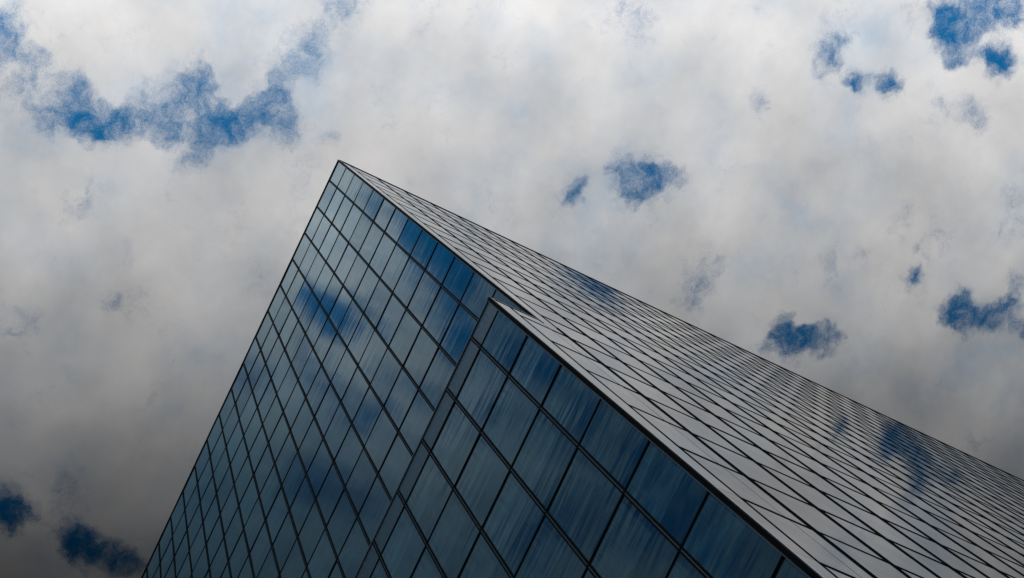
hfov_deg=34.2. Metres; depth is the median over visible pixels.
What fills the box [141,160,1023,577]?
glass tower
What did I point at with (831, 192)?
sky
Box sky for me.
[0,0,1023,577]

